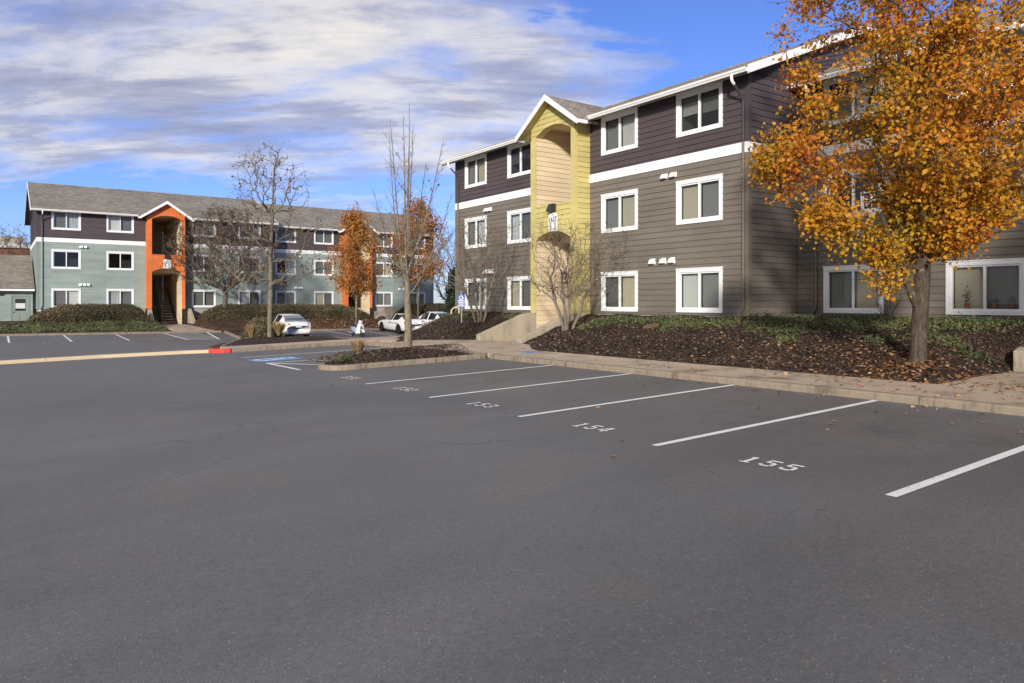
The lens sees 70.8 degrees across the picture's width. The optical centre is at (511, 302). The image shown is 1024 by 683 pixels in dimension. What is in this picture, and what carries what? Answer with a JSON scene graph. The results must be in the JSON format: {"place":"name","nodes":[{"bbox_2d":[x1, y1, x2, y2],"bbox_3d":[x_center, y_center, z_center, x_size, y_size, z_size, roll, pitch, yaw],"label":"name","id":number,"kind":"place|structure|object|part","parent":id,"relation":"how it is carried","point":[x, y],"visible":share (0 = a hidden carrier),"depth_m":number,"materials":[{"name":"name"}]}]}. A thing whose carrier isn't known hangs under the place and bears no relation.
{"place":"outdoors","nodes":[
{"label":"outdoors","id":0,"kind":"place"},
{"bbox_2d":[0,316,384,333],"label":"mulch bed","id":1,"kind":"object","parent":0,"point":[223,325],"visible":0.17,"depth_m":50.63,"materials":[{"name":"brown wood"}]},
{"bbox_2d":[0,255,34,333],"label":"garage shed","id":2,"kind":"structure","parent":1,"relation":"on","point":[17,288],"depth_m":50.63,"materials":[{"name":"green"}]},
{"bbox_2d":[12,296,28,320],"bbox_3d":[-34.368,0.640,50.387,0.960,2.080,0.145,0,0,-36],"label":"door","id":3,"kind":"structure","parent":2,"relation":"in","point":[20,304],"depth_m":50.38,"materials":[{"name":"green paint"}]},
{"bbox_2d":[0,318,168,332],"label":"ground cover","id":4,"kind":"object","parent":1,"relation":"on","point":[34,326],"visible":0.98,"depth_m":45.23,"materials":[{"name":"green plant"}]},
{"bbox_2d":[27,303,152,323],"bbox_3d":[-28.873,0.781,49.375,7.319,1.472,3.495,0,0,-36],"label":"hedge","id":5,"kind":"object","parent":1,"relation":"on","point":[80,313],"visible":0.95,"depth_m":48.30,"materials":[{"name":"green plant"}]},
{"bbox_2d":[147,309,154,320],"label":"wing wall","id":6,"kind":"structure","parent":1,"relation":"on","point":[149,313],"depth_m":53.14,"materials":[{"name":"concrete"}]},
{"bbox_2d":[187,309,194,323],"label":"wing wall","id":7,"kind":"structure","parent":1,"relation":"on","point":[190,318],"depth_m":54.74,"materials":[{"name":"concrete"}]},
{"bbox_2d":[157,199,279,306],"bbox_3d":[-21.993,-3.082,53.960,8.923,9.464,6.474,0,0,4],"label":"bare tree","id":8,"kind":"object","parent":1,"relation":"on","point":[247,260],"visible":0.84,"depth_m":53.56,"materials":[{"name":"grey plant"}]},
{"bbox_2d":[24,182,439,332],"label":"apartment building","id":9,"kind":"structure","parent":1,"relation":"on","point":[95,245],"depth_m":56.05,"materials":[{"name":"green"}]},
{"bbox_2d":[51,288,80,306],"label":"window","id":10,"kind":"structure","parent":9,"relation":"in","point":[59,296],"depth_m":50.99,"materials":[{"name":"white plastic"}]},
{"bbox_2d":[51,249,80,268],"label":"window","id":11,"kind":"structure","parent":9,"relation":"in","point":[52,250],"depth_m":50.94,"materials":[{"name":"white plastic"}]},
{"bbox_2d":[51,211,80,230],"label":"window","id":12,"kind":"structure","parent":9,"relation":"in","point":[73,220],"depth_m":51.01,"materials":[{"name":"white plastic"}]},
{"bbox_2d":[106,289,133,303],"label":"window","id":13,"kind":"structure","parent":9,"relation":"in","point":[114,296],"depth_m":52.99,"materials":[{"name":"white plastic"}]},
{"bbox_2d":[106,251,133,270],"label":"window","id":14,"kind":"structure","parent":9,"relation":"in","point":[108,252],"depth_m":52.93,"materials":[{"name":"white plastic"}]},
{"bbox_2d":[106,215,133,232],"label":"window","id":15,"kind":"structure","parent":9,"relation":"in","point":[110,228],"depth_m":52.98,"materials":[{"name":"white plastic"}]},
{"bbox_2d":[192,290,215,306],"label":"window","id":16,"kind":"structure","parent":9,"relation":"in","point":[198,299],"depth_m":56.32,"materials":[{"name":"white plastic"}]},
{"bbox_2d":[192,254,215,271],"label":"window","id":17,"kind":"structure","parent":9,"relation":"in","point":[194,258],"depth_m":56.27,"materials":[{"name":"white plastic"}]},
{"bbox_2d":[192,220,215,236],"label":"window","id":18,"kind":"structure","parent":9,"relation":"in","point":[210,233],"depth_m":56.51,"materials":[{"name":"white plastic"}]},
{"bbox_2d":[238,290,260,304],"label":"window","id":19,"kind":"structure","parent":9,"relation":"in","point":[253,298],"depth_m":58.36,"materials":[{"name":"white plastic"}]},
{"bbox_2d":[238,256,260,272],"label":"window","id":20,"kind":"structure","parent":9,"relation":"in","point":[252,263],"depth_m":58.57,"materials":[{"name":"white plastic"}]},
{"bbox_2d":[238,223,260,239],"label":"window","id":21,"kind":"structure","parent":9,"relation":"in","point":[256,227],"depth_m":58.36,"materials":[{"name":"white plastic"}]},
{"bbox_2d":[275,291,295,303],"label":"window","id":22,"kind":"structure","parent":9,"relation":"in","point":[280,298],"depth_m":61.80,"materials":[{"name":"white plastic"}]},
{"bbox_2d":[275,258,295,274],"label":"window","id":23,"kind":"structure","parent":9,"relation":"in","point":[293,269],"depth_m":61.97,"materials":[{"name":"white plastic"}]},
{"bbox_2d":[275,227,295,242],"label":"window","id":24,"kind":"structure","parent":9,"relation":"in","point":[285,240],"depth_m":61.80,"materials":[{"name":"white plastic"}]},
{"bbox_2d":[314,291,333,304],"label":"window","id":25,"kind":"structure","parent":9,"relation":"in","point":[320,297],"depth_m":63.77,"materials":[{"name":"white plastic"}]},
{"bbox_2d":[314,260,333,275],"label":"window","id":26,"kind":"structure","parent":9,"relation":"in","point":[320,263],"depth_m":63.68,"materials":[{"name":"white plastic"}]},
{"bbox_2d":[314,230,333,244],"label":"window","id":27,"kind":"structure","parent":9,"relation":"in","point":[321,236],"depth_m":63.77,"materials":[{"name":"white plastic"}]},
{"bbox_2d":[375,292,392,306],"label":"window","id":28,"kind":"structure","parent":9,"relation":"in","point":[380,300],"depth_m":67.10,"materials":[{"name":"white plastic"}]},
{"bbox_2d":[375,262,392,276],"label":"window","id":29,"kind":"structure","parent":9,"relation":"in","point":[381,264],"depth_m":67.06,"materials":[{"name":"white plastic"}]},
{"bbox_2d":[375,234,392,247],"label":"window","id":30,"kind":"structure","parent":9,"relation":"in","point":[382,240],"depth_m":67.24,"materials":[{"name":"white plastic"}]},
{"bbox_2d":[409,236,424,248],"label":"window","id":31,"kind":"structure","parent":9,"relation":"in","point":[410,236],"depth_m":69.25,"materials":[{"name":"white plastic"}]},
{"bbox_2d":[410,292,424,303],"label":"window","id":32,"kind":"structure","parent":9,"relation":"in","point":[414,294],"depth_m":69.12,"materials":[{"name":"white plastic"}]},
{"bbox_2d":[195,303,373,320],"bbox_3d":[-17.813,0.799,57.608,13.405,1.514,3.604,0,0,-36],"label":"hedge","id":33,"kind":"object","parent":1,"relation":"on","point":[236,312],"visible":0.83,"depth_m":56.03,"materials":[{"name":"green plant"}]},
{"bbox_2d":[246,318,378,328],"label":"fallen leaves","id":34,"kind":"object","parent":1,"relation":"on","point":[341,322],"visible":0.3,"depth_m":55.78,"materials":[{"name":"brown plant"}]},
{"bbox_2d":[321,205,386,324],"bbox_3d":[-11.880,-2.691,54.146,5.078,9.544,4.885,0,0,26],"label":"autumn tree","id":35,"kind":"object","parent":1,"relation":"on","point":[356,228],"visible":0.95,"depth_m":53.75,"materials":[{"name":"orange plant"}]},
{"bbox_2d":[385,308,393,318],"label":"wing wall","id":36,"kind":"structure","parent":1,"relation":"on","point":[388,312],"depth_m":64.58,"materials":[{"name":"concrete"}]},
{"bbox_2d":[375,195,451,316],"bbox_3d":[-8.216,-3.949,61.963,6.716,10.597,6.234,0,0,-36],"label":"autumn tree","id":37,"kind":"object","parent":1,"relation":"on","point":[429,270],"visible":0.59,"depth_m":61.73,"materials":[{"name":"orange plant"}]},
{"bbox_2d":[394,302,446,316],"bbox_3d":[-6.923,0.810,65.657,7.938,1.679,3.222,0,0,-36],"label":"hedge","id":38,"kind":"object","parent":1,"relation":"on","point":[425,307],"visible":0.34,"depth_m":63.96,"materials":[{"name":"green plant"}]},
{"bbox_2d":[443,267,454,304],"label":"evergreen tree","id":39,"kind":"object","parent":1,"relation":"on","point":[450,293],"visible":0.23,"depth_m":65.42,"materials":[{"name":"green plant"}]},
{"bbox_2d":[443,300,454,312],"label":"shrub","id":40,"kind":"object","parent":1,"relation":"on","point":[450,305],"visible":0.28,"depth_m":61.45,"materials":[{"name":"green plant"}]},
{"bbox_2d":[209,331,355,347],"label":"mulch island","id":41,"kind":"structure","parent":0,"point":[263,340],"depth_m":28.53,"materials":[{"name":"brown soil"}]},
{"bbox_2d":[243,323,258,337],"bbox_3d":[-12.208,1.321,33.774,0.829,0.700,0.884,0,0,-36],"label":"grass tuft","id":42,"kind":"object","parent":41,"relation":"on","point":[251,330],"visible":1,"depth_m":33.69,"materials":[{"name":"beige plant"}]},
{"bbox_2d":[240,317,285,338],"bbox_3d":[-13.674,1.490,39.473,1.819,1.434,3.236,0,0,-36],"label":"hedge","id":43,"kind":"object","parent":41,"relation":"on","point":[261,331],"visible":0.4,"depth_m":38.59,"materials":[{"name":"beige plant"}]},
{"bbox_2d":[195,139,333,336],"bbox_3d":[-12.816,-3.220,37.833,6.912,10.546,6.785,0,0,-36],"label":"bare tree","id":44,"kind":"object","parent":41,"relation":"on","point":[270,282],"visible":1,"depth_m":37.54,"materials":[{"name":"brown plant"}]},
{"bbox_2d":[269,321,288,334],"bbox_3d":[-12.004,1.301,36.958,1.231,0.812,1.281,0,0,-36],"label":"grass tuft","id":45,"kind":"object","parent":41,"relation":"on","point":[279,327],"visible":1,"depth_m":36.79,"materials":[{"name":"beige plant"}]},
{"bbox_2d":[159,323,516,342],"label":"entry path","id":46,"kind":"structure","parent":0,"point":[178,327],"depth_m":49.68,"materials":[{"name":"concrete"}]},
{"bbox_2d":[326,347,485,364],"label":"mulch island","id":47,"kind":"structure","parent":0,"point":[388,355],"depth_m":19.30,"materials":[{"name":"brown wood"}]},
{"bbox_2d":[336,353,355,361],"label":"shrub","id":48,"kind":"object","parent":47,"relation":"on","point":[345,357],"visible":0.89,"depth_m":18.39,"materials":[{"name":"green plant"}]},
{"bbox_2d":[349,338,366,353],"bbox_3d":[-4.268,1.226,20.015,0.603,0.474,0.632,0,0,29],"label":"grass tuft","id":49,"kind":"object","parent":47,"relation":"on","point":[358,344],"visible":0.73,"depth_m":19.91,"materials":[{"name":"beige plant"}]},
{"bbox_2d":[353,103,461,347],"bbox_3d":[-2.910,-1.955,20.330,2.928,7.250,2.967,0,0,-36],"label":"bare tree","id":50,"kind":"object","parent":47,"relation":"on","point":[407,305],"visible":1,"depth_m":20.09,"materials":[{"name":"brown plant"}]},
{"bbox_2d":[308,311,1023,382],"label":"bark chips","id":51,"kind":"object","parent":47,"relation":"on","point":[440,346],"visible":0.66,"depth_m":18.17,"materials":[{"name":"brown wood"}]},
{"bbox_2d":[0,0,1019,303],"label":"sky","id":52,"kind":"structure","parent":0,"point":[162,96],"materials":[{"name":"blue"}]},
{"bbox_2d":[0,330,1023,682],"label":"parking lot","id":53,"kind":"structure","parent":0,"point":[282,516],"depth_m":5.57,"materials":[{"name":"grey asphalt"}]},
{"bbox_2d":[0,349,208,363],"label":"yellow kerb","id":54,"kind":"structure","parent":53,"relation":"on","point":[98,356],"depth_m":23.36,"materials":[{"name":"paint"}]},
{"bbox_2d":[0,331,221,335],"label":"kerb","id":55,"kind":"structure","parent":53,"relation":"on","point":[47,334],"depth_m":43.81,"materials":[{"name":"concrete"}]},
{"bbox_2d":[208,347,230,352],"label":"red kerb","id":56,"kind":"structure","parent":53,"relation":"on","point":[218,350],"depth_m":24.42,"materials":[{"name":"paint"}]},
{"bbox_2d":[221,331,249,348],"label":"kerb","id":57,"kind":"structure","parent":53,"relation":"on","point":[233,335],"depth_m":42.14,"materials":[{"name":"concrete"}]},
{"bbox_2d":[272,314,311,335],"bbox_3d":[-14.097,1.462,44.930,2.120,1.502,4.871,0,1,-36],"label":"parked car","id":58,"kind":"object","parent":53,"relation":"on","point":[298,324],"visible":0.53,"depth_m":43.26,"materials":[{"name":"white paint"}]},
{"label":"side window","id":59,"kind":"part","parent":58,"relation":"part of","materials":[{"name":"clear glass"}]},
{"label":"rear window","id":60,"kind":"part","parent":58,"relation":"part of","materials":[{"name":"grey glass"}]},
{"bbox_2d":[311,328,387,330],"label":"kerb","id":61,"kind":"structure","parent":53,"relation":"on","point":[343,329],"depth_m":52.35,"materials":[{"name":"concrete"}]},
{"bbox_2d":[348,317,364,336],"bbox_3d":[-9.882,1.596,46.079,0.760,1.279,1.839,0,0,-39],"label":"motor scooter","id":62,"kind":"object","parent":53,"relation":"on","point":[357,329],"visible":0.98,"depth_m":45.73,"materials":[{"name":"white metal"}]},
{"bbox_2d":[231,341,487,357],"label":"kerb","id":63,"kind":"structure","parent":53,"relation":"on","point":[379,344],"depth_m":25.47,"materials":[{"name":"concrete"}]},
{"bbox_2d":[378,313,424,333],"bbox_3d":[-8.123,1.515,52.652,2.120,1.427,4.621,0,2,-36],"label":"parked car","id":64,"kind":"object","parent":53,"relation":"on","point":[394,322],"visible":0.72,"depth_m":51.47,"materials":[{"name":"white paint"}]},
{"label":"side window","id":65,"kind":"part","parent":64,"relation":"part of","materials":[{"name":"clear glass"}]},
{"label":"rear window","id":66,"kind":"part","parent":64,"relation":"part of","materials":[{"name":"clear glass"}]},
{"bbox_2d":[318,353,484,370],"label":"kerb","id":67,"kind":"structure","parent":53,"relation":"on","point":[322,365],"depth_m":18.52,"materials":[{"name":"concrete"}]},
{"bbox_2d":[418,311,449,323],"bbox_3d":[-5.799,1.479,53.870,2.120,1.577,4.131,0,2,-36],"label":"parked car","id":68,"kind":"object","parent":53,"relation":"on","point":[428,316],"visible":0.2,"depth_m":52.94,"materials":[{"name":"white paint"}]},
{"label":"side window","id":69,"kind":"part","parent":68,"relation":"part of","materials":[{"name":"glass"}]},
{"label":"side window","id":70,"kind":"part","parent":68,"relation":"part of","materials":[{"name":"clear glass"}]},
{"bbox_2d":[517,314,586,342],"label":"wing wall","id":71,"kind":"structure","parent":53,"relation":"on","point":[546,327],"depth_m":24.82,"materials":[{"name":"concrete"}]},
{"bbox_2d":[489,354,1023,415],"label":"kerb","id":72,"kind":"structure","parent":53,"relation":"on","point":[993,407],"depth_m":12.22,"materials":[{"name":"concrete"}]},
{"bbox_2d":[220,336,1023,404],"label":"pavement","id":73,"kind":"structure","parent":0,"point":[945,390],"depth_m":13.66,"materials":[{"name":"concrete"}]},
{"bbox_2d":[476,313,535,340],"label":"wing wall","id":74,"kind":"structure","parent":73,"relation":"on","point":[515,328],"depth_m":27.03,"materials":[{"name":"concrete"}]},
{"bbox_2d":[396,311,1023,383],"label":"mulch bank","id":75,"kind":"structure","parent":0,"point":[999,346],"depth_m":16.27,"materials":[{"name":"brown wood"}]},
{"bbox_2d":[458,291,464,322],"bbox_3d":[-2.045,0.393,29.258,0.291,1.680,0.074,0,0,10],"label":"accessible parking sign","id":76,"kind":"object","parent":75,"relation":"on","point":[461,299],"visible":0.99,"depth_m":29.23,"materials":[{"name":"metal"}]},
{"bbox_2d":[426,214,527,322],"bbox_3d":[-1.389,-1.289,28.494,4.373,4.489,2.552,0,0,5],"label":"multi stem tree","id":77,"kind":"object","parent":75,"relation":"on","point":[490,286],"visible":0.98,"depth_m":28.43,"materials":[{"name":"brown plant"}]},
{"bbox_2d":[514,215,630,330],"bbox_3d":[2.047,-0.895,23.841,3.995,3.998,2.063,0,0,0],"label":"multi stem tree","id":78,"kind":"object","parent":75,"relation":"on","point":[565,324],"visible":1,"depth_m":23.76,"materials":[{"name":"brown plant"}]},
{"bbox_2d":[643,323,659,328],"bbox_3d":[4.135,0.710,21.390,0.509,0.146,0.520,0,0,-36],"label":"access lid","id":79,"kind":"object","parent":75,"relation":"on","point":[646,326],"visible":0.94,"depth_m":21.38,"materials":[{"name":"brown plastic"}]},
{"bbox_2d":[331,316,1023,508],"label":"fallen leaves","id":80,"kind":"object","parent":75,"relation":"on","point":[915,364],"visible":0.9,"depth_m":13.50,"materials":[{"name":"orange plant"}]},
{"bbox_2d":[421,310,1023,368],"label":"ground cover","id":81,"kind":"object","parent":75,"relation":"on","point":[945,323],"visible":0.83,"depth_m":17.50,"materials":[{"name":"green plant"}]},
{"bbox_2d":[440,6,1023,328],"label":"apartment building","id":82,"kind":"structure","parent":75,"relation":"on","point":[659,176],"depth_m":22.65,"materials":[{"name":"grey wood"}]},
{"bbox_2d":[464,215,486,248],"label":"window","id":83,"kind":"structure","parent":82,"relation":"in","point":[474,220],"depth_m":32.32,"materials":[{"name":"white plastic"}]},
{"bbox_2d":[465,278,486,308],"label":"window","id":84,"kind":"structure","parent":82,"relation":"in","point":[467,281],"depth_m":32.48,"materials":[{"name":"white plastic"}]},
{"bbox_2d":[465,153,486,188],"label":"window","id":85,"kind":"structure","parent":82,"relation":"in","point":[475,183],"depth_m":32.32,"materials":[{"name":"white plastic"}]},
{"bbox_2d":[507,276,530,309],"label":"window","id":86,"kind":"structure","parent":82,"relation":"in","point":[517,304],"depth_m":29.69,"materials":[{"name":"white plastic"}]},
{"bbox_2d":[507,207,530,243],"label":"window","id":87,"kind":"structure","parent":82,"relation":"in","point":[516,218],"depth_m":29.73,"materials":[{"name":"white plastic"}]},
{"bbox_2d":[507,141,530,178],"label":"window","id":88,"kind":"structure","parent":82,"relation":"in","point":[509,148],"depth_m":29.84,"materials":[{"name":"white plastic"}]},
{"bbox_2d":[600,271,637,311],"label":"window","id":89,"kind":"structure","parent":82,"relation":"in","point":[630,301],"depth_m":24.86,"materials":[{"name":"white plastic"}]},
{"bbox_2d":[600,188,637,233],"bbox_3d":[3.743,-3.118,24.896,0.192,1.375,1.820,0,0,-36],"label":"window","id":90,"kind":"structure","parent":82,"relation":"in","point":[634,192],"depth_m":24.86,"materials":[{"name":"white plastic"}]},
{"bbox_2d":[601,107,637,155],"bbox_3d":[3.743,-5.868,24.896,0.192,1.375,1.820,0,0,-36],"label":"window","id":91,"kind":"structure","parent":82,"relation":"in","point":[634,110],"depth_m":24.89,"materials":[{"name":"white plastic"}]},
{"bbox_2d":[676,266,722,312],"bbox_3d":[5.761,-0.367,22.072,0.192,1.375,1.820,0,0,-36],"label":"window","id":92,"kind":"structure","parent":82,"relation":"in","point":[712,276],"depth_m":22.05,"materials":[{"name":"white plastic"}]},
{"bbox_2d":[676,173,722,224],"bbox_3d":[5.761,-3.118,22.072,0.192,1.375,1.820,0,0,-36],"label":"window","id":93,"kind":"structure","parent":82,"relation":"in","point":[717,203],"depth_m":22.04,"materials":[{"name":"white plastic"}]},
{"bbox_2d":[676,81,722,137],"bbox_3d":[5.761,-5.868,22.072,0.192,1.375,1.820,0,0,-36],"label":"window","id":94,"kind":"structure","parent":82,"relation":"in","point":[719,85],"depth_m":22.04,"materials":[{"name":"white plastic"}]},
{"bbox_2d":[822,264,883,313],"bbox_3d":[9.797,-0.367,20.655,0.192,1.375,1.820,0,0,-36],"label":"window","id":95,"kind":"structure","parent":82,"relation":"in","point":[839,290],"depth_m":20.82,"materials":[{"name":"white plastic"}]},
{"bbox_2d":[823,164,883,215],"bbox_3d":[9.766,-3.118,20.633,0.117,1.375,1.820,0,0,-36],"label":"window","id":96,"kind":"structure","parent":82,"relation":"in","point":[851,173],"depth_m":20.60,"materials":[{"name":"white plastic"}]},
{"bbox_2d":[823,68,883,126],"bbox_3d":[9.797,-5.868,20.655,0.192,1.375,1.820,0,0,-36],"label":"window","id":97,"kind":"structure","parent":82,"relation":"in","point":[827,85],"depth_m":20.72,"materials":[{"name":"white plastic"}]},
{"bbox_2d":[861,191,878,210],"bbox_3d":[10.158,-2.875,20.409,0.100,0.550,0.540,0,0,-36],"label":"box fan","id":98,"kind":"object","parent":82,"relation":"in","point":[862,199],"visible":0.33,"depth_m":20.52,"materials":[{"name":"white plastic"}]},
{"bbox_2d":[962,286,971,307],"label":"potted plant","id":99,"kind":"object","parent":82,"relation":"on","point":[967,305],"visible":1,"depth_m":18.27,"materials":[{"name":"green plant"}]},
{"bbox_2d":[946,258,1023,315],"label":"window","id":100,"kind":"structure","parent":82,"relation":"in","point":[1002,289],"depth_m":17.89,"materials":[{"name":"white plastic"}]},
{"bbox_2d":[946,28,1023,98],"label":"window","id":101,"kind":"structure","parent":82,"relation":"in","point":[1019,32],"depth_m":17.63,"materials":[{"name":"white plastic"}]},
{"bbox_2d":[950,143,1023,200],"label":"window","id":102,"kind":"structure","parent":82,"relation":"in","point":[1021,143],"depth_m":17.50,"materials":[{"name":"white plastic"}]},
{"bbox_2d":[989,298,998,307],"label":"potted plant","id":103,"kind":"object","parent":82,"relation":"on","point":[994,303],"visible":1,"depth_m":17.76,"materials":[{"name":"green plant"}]},
{"bbox_2d":[1006,295,1015,307],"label":"potted plant","id":104,"kind":"object","parent":82,"relation":"on","point":[1011,304],"visible":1,"depth_m":17.46,"materials":[{"name":"green plant"}]},
{"bbox_2d":[740,0,1023,362],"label":"autumn tree","id":105,"kind":"object","parent":75,"relation":"on","point":[938,218],"visible":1,"depth_m":12.71,"materials":[{"name":"orange plant"}]},
{"bbox_2d":[874,296,899,318],"bbox_3d":[9.966,0.139,19.079,0.493,0.774,0.742,0,0,-36],"label":"twiggy bush","id":106,"kind":"object","parent":75,"relation":"on","point":[887,312],"visible":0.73,"depth_m":19.09,"materials":[{"name":"brown plant"}]},
{"bbox_2d":[1013,347,1023,370],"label":"wing wall","id":107,"kind":"structure","parent":75,"relation":"on","point":[1018,358],"depth_m":13.85,"materials":[{"name":"concrete"}]},
{"label":"ground","id":108,"kind":"structure","parent":0,"visible":0},
{"bbox_2d":[0,236,29,254],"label":"brick building","id":109,"kind":"structure","parent":108,"relation":"on","point":[12,240],"depth_m":97.26,"materials":[{"name":"grey paint"}]},
{"bbox_2d":[0,219,29,254],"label":"bare tree","id":110,"kind":"object","parent":108,"relation":"on","point":[23,234],"visible":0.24,"depth_m":89.59,"materials":[{"name":"brown plant"}]},
{"bbox_2d":[0,231,29,254],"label":"bare tree","id":111,"kind":"object","parent":108,"relation":"on","point":[26,244],"visible":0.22,"depth_m":79.39,"materials":[{"name":"brown plant"}]},
{"bbox_2d":[434,238,454,299],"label":"bare tree","id":112,"kind":"object","parent":108,"relation":"on","point":[440,293],"visible":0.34,"depth_m":84.57,"materials":[{"name":"brown plant"}]}
]}

